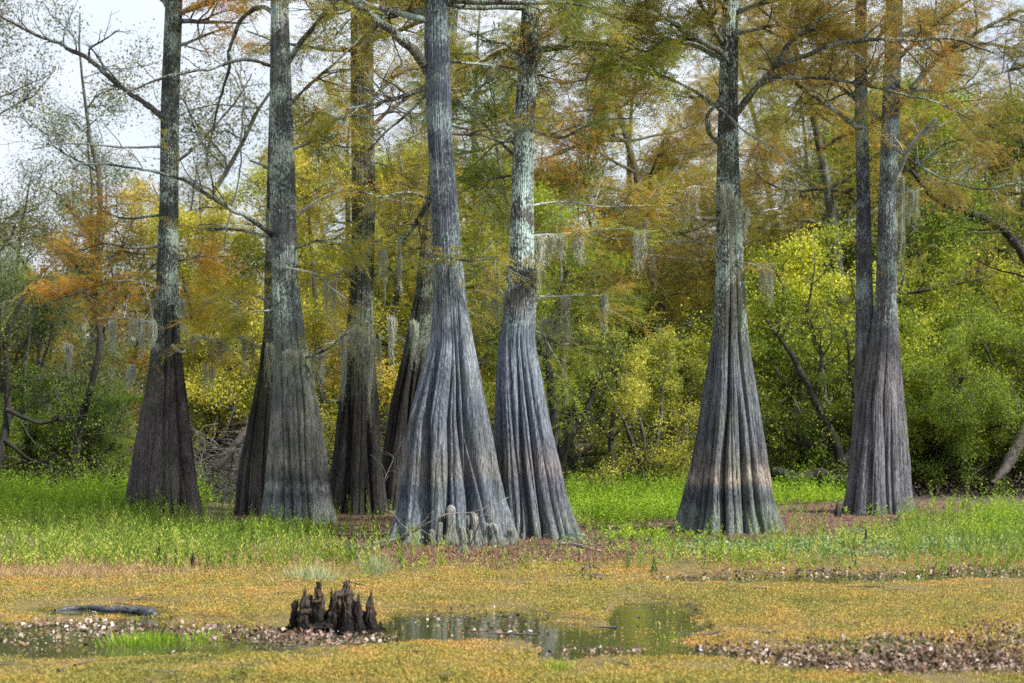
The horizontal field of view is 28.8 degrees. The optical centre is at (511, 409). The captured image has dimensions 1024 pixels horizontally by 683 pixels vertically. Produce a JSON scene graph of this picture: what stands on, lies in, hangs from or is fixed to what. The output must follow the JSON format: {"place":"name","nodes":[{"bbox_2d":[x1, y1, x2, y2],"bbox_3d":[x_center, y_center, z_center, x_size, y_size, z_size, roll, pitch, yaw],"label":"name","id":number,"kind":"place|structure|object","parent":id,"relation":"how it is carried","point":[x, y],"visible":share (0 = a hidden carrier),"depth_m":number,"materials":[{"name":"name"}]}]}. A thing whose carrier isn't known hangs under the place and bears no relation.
{"place":"outdoors","nodes":[
{"label":"outdoors","id":0,"kind":"place"},
{"bbox_2d":[0,411,1023,682],"bbox_3d":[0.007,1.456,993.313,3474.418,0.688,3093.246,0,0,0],"label":"ground","id":1,"kind":"structure","parent":0,"point":[518,605],"depth_m":18.09,"materials":[{"name":"soil"}]},
{"bbox_2d":[0,362,76,484],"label":"shrub","id":2,"kind":"object","parent":1,"relation":"on","point":[16,435],"visible":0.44,"depth_m":39.72,"materials":[{"name":"green plant"}]},
{"bbox_2d":[0,142,77,365],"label":"thin tree","id":3,"kind":"object","parent":1,"relation":"on","point":[30,177],"visible":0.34,"depth_m":47.89,"materials":[{"name":"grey plant"}]},
{"bbox_2d":[0,0,90,320],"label":"thin tree","id":4,"kind":"object","parent":1,"relation":"on","point":[12,217],"visible":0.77,"depth_m":45.40,"materials":[{"name":"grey plant"}]},
{"bbox_2d":[0,235,115,488],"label":"crooked tree","id":5,"kind":"object","parent":1,"relation":"on","point":[8,412],"visible":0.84,"depth_m":38.41,"materials":[{"name":"green plant"}]},
{"bbox_2d":[0,211,139,470],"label":"deciduous tree","id":6,"kind":"object","parent":1,"relation":"on","point":[15,352],"visible":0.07,"depth_m":47.61,"materials":[{"name":"orange plant"}]},
{"bbox_2d":[0,240,145,480],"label":"shrub","id":7,"kind":"object","parent":1,"relation":"on","point":[31,330],"visible":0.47,"depth_m":40.48,"materials":[{"name":"green plant"}]},
{"bbox_2d":[0,154,149,465],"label":"thin tree","id":8,"kind":"object","parent":1,"relation":"on","point":[57,228],"visible":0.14,"depth_m":51.20,"materials":[{"name":"grey plant"}]},
{"bbox_2d":[8,224,150,480],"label":"deciduous tree","id":9,"kind":"object","parent":1,"relation":"on","point":[77,358],"visible":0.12,"depth_m":45.14,"materials":[{"name":"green plant"}]},
{"bbox_2d":[24,370,144,485],"bbox_3d":[-8.405,0.714,39.577,3.128,3.016,2.569,0,0,33],"label":"shrub","id":10,"kind":"object","parent":1,"relation":"on","point":[114,406],"visible":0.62,"depth_m":39.35,"materials":[{"name":"green plant"}]},
{"bbox_2d":[61,249,132,487],"bbox_3d":[-8.100,-0.709,38.638,1.550,5.061,1.430,0,0,-29],"label":"crooked tree","id":11,"kind":"object","parent":1,"relation":"on","point":[97,360],"visible":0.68,"depth_m":38.72,"materials":[{"name":"brown plant"}]},
{"bbox_2d":[22,79,179,474],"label":"thin tree","id":12,"kind":"object","parent":1,"relation":"on","point":[78,128],"visible":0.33,"depth_m":49.31,"materials":[{"name":"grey plant"}]},
{"bbox_2d":[0,0,269,516],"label":"bald cypress","id":13,"kind":"object","parent":1,"relation":"on","point":[163,456],"visible":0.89,"depth_m":30.25,"materials":[{"name":"brown plant"}]},
{"bbox_2d":[126,317,145,361],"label":"spanish moss","id":14,"kind":"object","parent":13,"relation":"attached to","point":[140,325],"visible":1,"depth_m":28.89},
{"bbox_2d":[80,266,197,425],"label":"deciduous tree","id":15,"kind":"object","parent":1,"relation":"on","point":[132,353],"visible":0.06,"depth_m":53.55,"materials":[{"name":"yellow plant"}]},
{"bbox_2d":[71,190,250,457],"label":"deciduous tree","id":16,"kind":"object","parent":1,"relation":"on","point":[145,260],"visible":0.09,"depth_m":46.16,"materials":[{"name":"orange plant"}]},
{"bbox_2d":[116,132,248,385],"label":"thin tree","id":17,"kind":"object","parent":1,"relation":"on","point":[192,204],"visible":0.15,"depth_m":53.69,"materials":[{"name":"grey plant"}]},
{"bbox_2d":[109,171,262,459],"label":"deciduous tree","id":18,"kind":"object","parent":1,"relation":"on","point":[153,240],"visible":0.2,"depth_m":44.19,"materials":[{"name":"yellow plant"}]},
{"bbox_2d":[0,0,381,468],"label":"thin tree","id":19,"kind":"object","parent":1,"relation":"on","point":[187,121],"visible":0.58,"depth_m":45.48,"materials":[{"name":"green plant"}]},
{"bbox_2d":[132,358,257,482],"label":"shrub","id":20,"kind":"object","parent":1,"relation":"on","point":[219,427],"visible":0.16,"depth_m":42.69,"materials":[{"name":"green plant"}]},
{"bbox_2d":[146,100,273,515],"bbox_3d":[-3.621,-4.455,30.134,3.820,12.549,3.213,0,0,0],"label":"bald cypress","id":21,"kind":"object","parent":1,"relation":"on","point":[251,476],"visible":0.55,"depth_m":30.08,"materials":[{"name":"brown plant"}]},
{"bbox_2d":[119,179,337,480],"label":"deciduous tree","id":22,"kind":"object","parent":1,"relation":"on","point":[194,387],"visible":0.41,"depth_m":42.18,"materials":[{"name":"yellow plant"}]},
{"bbox_2d":[210,426,246,472],"bbox_3d":[-4.984,0.693,35.262,0.840,0.827,0.201,0,0,-43],"label":"leaning log","id":23,"kind":"object","parent":1,"relation":"on","point":[225,459],"visible":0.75,"depth_m":35.21,"materials":[{"name":"grey wood"}]},
{"bbox_2d":[61,0,419,523],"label":"bald cypress","id":24,"kind":"object","parent":1,"relation":"on","point":[297,476],"visible":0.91,"depth_m":28.15,"materials":[{"name":"green plant"}]},
{"bbox_2d":[0,533,506,579],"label":"dry grass","id":25,"kind":"structure","parent":1,"relation":"on","point":[60,574],"depth_m":20.54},
{"bbox_2d":[192,406,335,503],"bbox_3d":[-4.647,1.053,35.497,3.297,2.240,4.223,0,0,0],"label":"brushwood","id":26,"kind":"object","parent":1,"relation":"on","point":[222,487],"visible":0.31,"depth_m":34.95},
{"bbox_2d":[181,135,402,441],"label":"deciduous tree","id":27,"kind":"object","parent":1,"relation":"on","point":[240,222],"visible":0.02,"depth_m":50.67,"materials":[{"name":"yellow plant"}]},
{"bbox_2d":[194,132,410,475],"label":"deciduous tree","id":28,"kind":"object","parent":1,"relation":"on","point":[306,309],"visible":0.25,"depth_m":42.33,"materials":[{"name":"yellow plant"}]},
{"bbox_2d":[183,55,428,472],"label":"deciduous tree","id":29,"kind":"object","parent":1,"relation":"on","point":[409,294],"visible":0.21,"depth_m":46.09,"materials":[{"name":"yellow plant"}]},
{"bbox_2d":[263,560,363,584],"bbox_3d":[-1.948,1.556,19.113,0.829,0.253,1.084,0,0,26],"label":"grass tuft","id":30,"kind":"object","parent":1,"relation":"on","point":[318,574],"visible":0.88,"depth_m":19.20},
{"bbox_2d":[220,85,413,385],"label":"deciduous tree","id":31,"kind":"object","parent":1,"relation":"on","point":[317,204],"visible":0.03,"depth_m":60.77,"materials":[{"name":"yellow plant"}]},
{"bbox_2d":[287,579,387,634],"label":"cypress knees","id":32,"kind":"object","parent":1,"relation":"on","point":[345,612],"visible":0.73,"depth_m":15.10,"materials":[{"name":"brown wood"}]},
{"bbox_2d":[226,0,505,514],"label":"bald cypress","id":33,"kind":"object","parent":1,"relation":"on","point":[356,471],"visible":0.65,"depth_m":30.65,"materials":[{"name":"brown plant"}]},
{"bbox_2d":[338,332,349,410],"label":"spanish moss","id":34,"kind":"object","parent":33,"relation":"attached to","point":[343,357],"visible":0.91,"depth_m":29.48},
{"bbox_2d":[345,324,367,372],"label":"spanish moss","id":35,"kind":"object","parent":33,"relation":"attached to","point":[354,334],"visible":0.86,"depth_m":29.59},
{"bbox_2d":[360,341,373,427],"bbox_3d":[-2.127,-0.345,29.314,0.230,1.383,0.213,0,0,0],"label":"spanish moss","id":36,"kind":"object","parent":33,"relation":"attached to","point":[368,356],"visible":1,"depth_m":29.29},
{"bbox_2d":[350,548,406,577],"bbox_3d":[-1.356,1.520,19.867,0.609,0.325,0.708,0,0,0],"label":"grass tuft","id":37,"kind":"object","parent":1,"relation":"on","point":[373,569],"visible":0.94,"depth_m":19.88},
{"bbox_2d":[298,123,495,462],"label":"deciduous tree","id":38,"kind":"object","parent":1,"relation":"on","point":[385,400],"visible":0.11,"depth_m":44.40,"materials":[{"name":"yellow plant"}]},
{"bbox_2d":[321,133,498,450],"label":"deciduous tree","id":39,"kind":"object","parent":1,"relation":"on","point":[379,175],"visible":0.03,"depth_m":48.98,"materials":[{"name":"yellow plant"}]},
{"bbox_2d":[240,0,645,544],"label":"bald cypress","id":40,"kind":"object","parent":1,"relation":"on","point":[449,456],"visible":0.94,"depth_m":24.20,"materials":[{"name":"silver wood"}]},
{"bbox_2d":[337,0,557,509],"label":"bald cypress","id":41,"kind":"object","parent":1,"relation":"on","point":[406,384],"visible":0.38,"depth_m":32.34,"materials":[{"name":"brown plant"}]},
{"bbox_2d":[443,505,458,545],"bbox_3d":[-0.728,1.379,23.668,0.244,0.514,0.255,0,0,40],"label":"cypress knee","id":42,"kind":"object","parent":1,"relation":"on","point":[451,536],"visible":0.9,"depth_m":23.64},
{"bbox_2d":[342,7,603,395],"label":"deciduous tree","id":43,"kind":"object","parent":1,"relation":"on","point":[503,27],"visible":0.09,"depth_m":50.98,"materials":[{"name":"green plant"}]},
{"bbox_2d":[379,154,597,467],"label":"deciduous tree","id":44,"kind":"object","parent":1,"relation":"on","point":[540,197],"visible":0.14,"depth_m":43.47,"materials":[{"name":"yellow plant"}]},
{"bbox_2d":[0,538,1023,682],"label":"golden ground cover","id":45,"kind":"object","parent":1,"relation":"on","point":[372,663],"visible":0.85,"depth_m":16.05,"materials":[{"name":"yellow plant"}]},
{"bbox_2d":[0,490,1023,576],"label":"bank weeds","id":46,"kind":"object","parent":1,"relation":"on","point":[110,534],"visible":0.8,"depth_m":22.96,"materials":[{"name":"plant"}]},
{"bbox_2d":[0,438,1023,497],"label":"forest floor leaves","id":47,"kind":"object","parent":1,"relation":"on","point":[943,491],"visible":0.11,"depth_m":38.22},
{"bbox_2d":[0,459,1023,543],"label":"bright green weeds","id":48,"kind":"object","parent":1,"relation":"on","point":[666,501],"visible":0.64,"depth_m":31.25,"materials":[{"name":"plant"}]},
{"bbox_2d":[0,362,1023,496],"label":"undergrowth","id":49,"kind":"object","parent":1,"relation":"on","point":[580,457],"depth_m":39.72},
{"bbox_2d":[10,168,1020,443],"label":"distant woods","id":50,"kind":"object","parent":1,"relation":"on","point":[200,304],"depth_m":79.93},
{"bbox_2d":[412,29,651,392],"bbox_3d":[0.167,-3.033,39.868,4.240,9.716,4.342,0,0,-14],"label":"thin tree","id":51,"kind":"object","parent":1,"relation":"on","point":[496,195],"visible":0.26,"depth_m":39.72,"materials":[{"name":"green plant"}]},
{"bbox_2d":[460,137,617,465],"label":"deciduous tree","id":52,"kind":"object","parent":1,"relation":"on","point":[544,250],"visible":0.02,"depth_m":50.74,"materials":[{"name":"green plant"}]},
{"bbox_2d":[456,66,626,385],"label":"pale trunk tree","id":53,"kind":"object","parent":1,"relation":"on","point":[554,160],"visible":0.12,"depth_m":46.15,"materials":[{"name":"green plant"}]},
{"bbox_2d":[388,0,711,540],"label":"bald cypress","id":54,"kind":"object","parent":1,"relation":"on","point":[531,475],"visible":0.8,"depth_m":24.89,"materials":[{"name":"grey plant"}]},
{"bbox_2d":[533,234,545,302],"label":"spanish moss","id":55,"kind":"object","parent":54,"relation":"attached to","point":[540,245],"visible":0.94,"depth_m":24.28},
{"bbox_2d":[537,316,561,354],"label":"spanish moss","id":56,"kind":"object","parent":54,"relation":"attached to","point":[556,328],"visible":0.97,"depth_m":25.59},
{"bbox_2d":[543,233,567,273],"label":"spanish moss","id":57,"kind":"object","parent":54,"relation":"attached to","point":[551,243],"visible":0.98,"depth_m":24.58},
{"bbox_2d":[558,297,571,358],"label":"spanish moss","id":58,"kind":"object","parent":54,"relation":"attached to","point":[565,304],"visible":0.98,"depth_m":25.49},
{"bbox_2d":[632,228,650,277],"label":"spanish moss","id":59,"kind":"object","parent":54,"relation":"attached to","point":[635,241],"visible":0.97,"depth_m":24.88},
{"bbox_2d":[474,229,638,475],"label":"deciduous tree","id":60,"kind":"object","parent":1,"relation":"on","point":[576,323],"visible":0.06,"depth_m":43.94,"materials":[{"name":"green plant"}]},
{"bbox_2d":[495,247,631,468],"bbox_3d":[0.974,-0.708,37.705,2.585,5.061,2.164,0,0,0],"label":"crooked tree","id":61,"kind":"object","parent":1,"relation":"on","point":[554,414],"visible":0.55,"depth_m":37.46,"materials":[{"name":"green plant"}]},
{"bbox_2d":[475,203,675,480],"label":"deciduous tree","id":62,"kind":"object","parent":1,"relation":"on","point":[572,456],"visible":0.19,"depth_m":40.78,"materials":[{"name":"green plant"}]},
{"bbox_2d":[197,501,992,572],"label":"needle litter","id":63,"kind":"object","parent":1,"relation":"on","point":[532,538],"visible":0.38,"depth_m":23.94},
{"bbox_2d":[544,315,661,491],"bbox_3d":[1.724,-0.030,38.459,2.243,3.668,1.699,0,0,0],"label":"crooked tree","id":64,"kind":"object","parent":1,"relation":"on","point":[610,442],"visible":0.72,"depth_m":38.42,"materials":[{"name":"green plant"}]},
{"bbox_2d":[486,31,743,427],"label":"deciduous tree","id":65,"kind":"object","parent":1,"relation":"on","point":[628,162],"depth_m":56.43,"materials":[{"name":"green plant"}]},
{"bbox_2d":[545,129,709,465],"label":"deciduous tree","id":66,"kind":"object","parent":1,"relation":"on","point":[664,165],"visible":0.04,"depth_m":55.80,"materials":[{"name":"green plant"}]},
{"bbox_2d":[495,0,784,434],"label":"deciduous tree","id":67,"kind":"object","parent":1,"relation":"on","point":[636,173],"visible":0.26,"depth_m":47.84,"materials":[{"name":"green plant"}]},
{"bbox_2d":[571,89,741,440],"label":"deciduous tree","id":68,"kind":"object","parent":1,"relation":"on","point":[697,129],"visible":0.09,"depth_m":60.10,"materials":[{"name":"green plant"}]},
{"bbox_2d":[534,109,782,437],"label":"deciduous tree","id":69,"kind":"object","parent":1,"relation":"on","point":[587,183],"visible":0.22,"depth_m":48.47,"materials":[{"name":"green plant"}]},
{"bbox_2d":[559,318,763,494],"bbox_3d":[2.791,0.142,39.159,4.000,3.887,4.213,0,0,37],"label":"shrub","id":70,"kind":"object","parent":1,"relation":"on","point":[673,450],"visible":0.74,"depth_m":39.05,"materials":[{"name":"yellow plant"}]},
{"bbox_2d":[561,270,787,475],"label":"shrub","id":71,"kind":"object","parent":1,"relation":"on","point":[678,354],"visible":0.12,"depth_m":42.91,"materials":[{"name":"green plant"}]},
{"bbox_2d":[597,157,788,410],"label":"deciduous tree","id":72,"kind":"object","parent":1,"relation":"on","point":[700,294],"visible":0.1,"depth_m":51.55,"materials":[{"name":"green plant"}]},
{"bbox_2d":[387,518,1023,566],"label":"creeping plants","id":73,"kind":"object","parent":1,"relation":"on","point":[864,542],"visible":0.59,"depth_m":23.45,"materials":[{"name":"green plant"}]},
{"bbox_2d":[621,52,830,349],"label":"pale trunk tree","id":74,"kind":"object","parent":1,"relation":"on","point":[710,90],"visible":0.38,"depth_m":45.66,"materials":[{"name":"green plant"}]},
{"bbox_2d":[660,0,853,368],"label":"deciduous tree","id":75,"kind":"object","parent":1,"relation":"on","point":[765,97],"visible":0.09,"depth_m":56.42,"materials":[{"name":"green plant"}]},
{"bbox_2d":[677,133,879,461],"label":"deciduous tree","id":76,"kind":"object","parent":1,"relation":"on","point":[840,162],"visible":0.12,"depth_m":47.33,"materials":[{"name":"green plant"}]},
{"bbox_2d":[539,0,1023,535],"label":"bald cypress","id":77,"kind":"object","parent":1,"relation":"on","point":[729,482],"visible":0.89,"depth_m":26.04,"materials":[{"name":"grey plant"}]},
{"bbox_2d":[718,183,734,237],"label":"spanish moss","id":78,"kind":"object","parent":77,"relation":"attached to","point":[725,191],"visible":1,"depth_m":25.88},
{"bbox_2d":[728,195,743,284],"bbox_3d":[2.912,-2.215,25.920,0.257,1.168,0.228,0,0,0],"label":"spanish moss","id":79,"kind":"object","parent":77,"relation":"attached to","point":[738,212],"visible":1,"depth_m":25.89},
{"bbox_2d":[690,84,877,423],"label":"deciduous tree","id":80,"kind":"object","parent":1,"relation":"on","point":[773,123],"visible":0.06,"depth_m":53.75,"materials":[{"name":"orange plant"}]},
{"bbox_2d":[637,212,950,491],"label":"shrub","id":81,"kind":"object","parent":1,"relation":"on","point":[763,365],"visible":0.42,"depth_m":40.49,"materials":[{"name":"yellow plant"}]},
{"bbox_2d":[748,289,854,492],"bbox_3d":[5.910,-0.282,38.784,2.955,4.225,2.259,0,0,0],"label":"crooked tree","id":82,"kind":"object","parent":1,"relation":"on","point":[813,394],"visible":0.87,"depth_m":38.63,"materials":[{"name":"green plant"}]},
{"bbox_2d":[770,467,847,491],"bbox_3d":[5.657,1.314,37.471,1.782,0.478,0.612,0,0,25],"label":"fallen log","id":83,"kind":"object","parent":1,"relation":"on","point":[783,473],"visible":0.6,"depth_m":37.39,"materials":[{"name":"wood"}]},
{"bbox_2d":[642,0,1021,420],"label":"deciduous tree","id":84,"kind":"object","parent":1,"relation":"on","point":[828,188],"visible":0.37,"depth_m":42.69,"materials":[{"name":"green plant"}]},
{"bbox_2d":[749,304,961,481],"bbox_3d":[6.630,0.212,39.913,4.892,4.716,4.017,0,0,18],"label":"shrub","id":85,"kind":"object","parent":1,"relation":"on","point":[835,424],"visible":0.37,"depth_m":39.65,"materials":[{"name":"green plant"}]},
{"bbox_2d":[764,134,976,427],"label":"thin tree","id":86,"kind":"object","parent":1,"relation":"on","point":[836,204],"visible":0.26,"depth_m":46.26,"materials":[{"name":"green plant"}]},
{"bbox_2d":[747,82,1012,372],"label":"deciduous tree","id":87,"kind":"object","parent":1,"relation":"on","point":[927,223],"visible":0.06,"depth_m":47.12,"materials":[{"name":"green plant"}]},
{"bbox_2d":[738,0,1023,515],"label":"bald cypress","id":88,"kind":"object","parent":1,"relation":"on","point":[879,470],"visible":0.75,"depth_m":30.85,"materials":[{"name":"green plant"}]},
{"bbox_2d":[897,176,906,295],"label":"spanish moss","id":89,"kind":"object","parent":88,"relation":"attached to","point":[902,202],"visible":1,"depth_m":31.09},
{"bbox_2d":[765,75,1017,404],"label":"deciduous tree","id":90,"kind":"object","parent":1,"relation":"on","point":[954,161],"visible":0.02,"depth_m":55.30,"materials":[{"name":"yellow plant"}]},
{"bbox_2d":[780,239,1023,488],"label":"shrub","id":91,"kind":"object","parent":1,"relation":"on","point":[963,258],"visible":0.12,"depth_m":41.15,"materials":[{"name":"green plant"}]},
{"bbox_2d":[806,75,1023,477],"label":"deciduous tree","id":92,"kind":"object","parent":1,"relation":"on","point":[953,241],"visible":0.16,"depth_m":47.01,"materials":[{"name":"green plant"}]},
{"bbox_2d":[814,58,1019,322],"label":"deciduous tree","id":93,"kind":"object","parent":1,"relation":"on","point":[847,106],"visible":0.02,"depth_m":51.76,"materials":[{"name":"green plant"}]},
{"bbox_2d":[829,1,1023,465],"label":"deciduous tree","id":94,"kind":"object","parent":1,"relation":"on","point":[918,53],"visible":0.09,"depth_m":54.59,"materials":[{"name":"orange plant"}]},
{"bbox_2d":[897,247,1023,485],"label":"shrub","id":95,"kind":"object","parent":1,"relation":"on","point":[1007,283],"visible":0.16,"depth_m":41.87,"materials":[{"name":"green plant"}]},
{"bbox_2d":[899,127,1023,316],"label":"leaning tree","id":96,"kind":"object","parent":1,"relation":"on","point":[1017,246],"visible":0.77,"depth_m":36.91,"materials":[{"name":"green plant"}]},
{"bbox_2d":[901,305,1023,494],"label":"shrub","id":97,"kind":"object","parent":1,"relation":"on","point":[960,361],"visible":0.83,"depth_m":38.63,"materials":[{"name":"green plant"}]},
{"bbox_2d":[911,59,1023,428],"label":"deciduous tree","id":98,"kind":"object","parent":1,"relation":"on","point":[987,132],"visible":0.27,"depth_m":51.05,"materials":[{"name":"green plant"}]},
{"bbox_2d":[925,64,1023,376],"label":"deciduous tree","id":99,"kind":"object","parent":1,"relation":"on","point":[1020,141],"visible":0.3,"depth_m":47.92,"materials":[{"name":"green plant"}]},
{"bbox_2d":[932,298,1023,490],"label":"shrub","id":100,"kind":"object","parent":1,"relation":"on","point":[1005,331],"visible":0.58,"depth_m":39.86,"materials":[{"name":"green plant"}]},
{"bbox_2d":[989,425,1023,486],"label":"fallen log","id":101,"kind":"object","parent":1,"relation":"on","point":[1010,458],"visible":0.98,"depth_m":38.31,"materials":[{"name":"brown wood"}]},
{"bbox_2d":[0,569,1023,678],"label":"water","id":102,"kind":"structure","parent":0,"point":[428,630],"depth_m":15.21,"materials":[{"name":"liquid"}]},
{"bbox_2d":[54,605,157,617],"bbox_3d":[-3.356,1.790,16.662,1.080,0.325,0.281,0,0,34],"label":"sunken log","id":103,"kind":"object","parent":102,"relation":"in","point":[142,611],"visible":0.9,"depth_m":16.72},
{"bbox_2d":[75,627,198,648],"bbox_3d":[-2.739,1.639,14.421,0.857,0.131,0.870,0,0,-22],"label":"grass tuft","id":104,"kind":"object","parent":102,"relation":"on","point":[149,638],"visible":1,"depth_m":14.34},
{"bbox_2d":[0,535,1023,676],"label":"dead leaves","id":105,"kind":"object","parent":102,"relation":"on","point":[924,657],"visible":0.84,"depth_m":14.06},
{"bbox_2d":[809,628,967,654],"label":"dead leaves","id":106,"kind":"object","parent":102,"relation":"on","point":[872,638],"visible":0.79,"depth_m":14.09,"materials":[{"name":"brown plant"}]},
{"bbox_2d":[0,503,1023,682],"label":"fallen twigs","id":107,"kind":"object","parent":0,"point":[536,634],"depth_m":17.09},
{"bbox_2d":[0,0,1023,407],"label":"sky","id":108,"kind":"structure","parent":0,"point":[100,11],"materials":[{"name":"white"}]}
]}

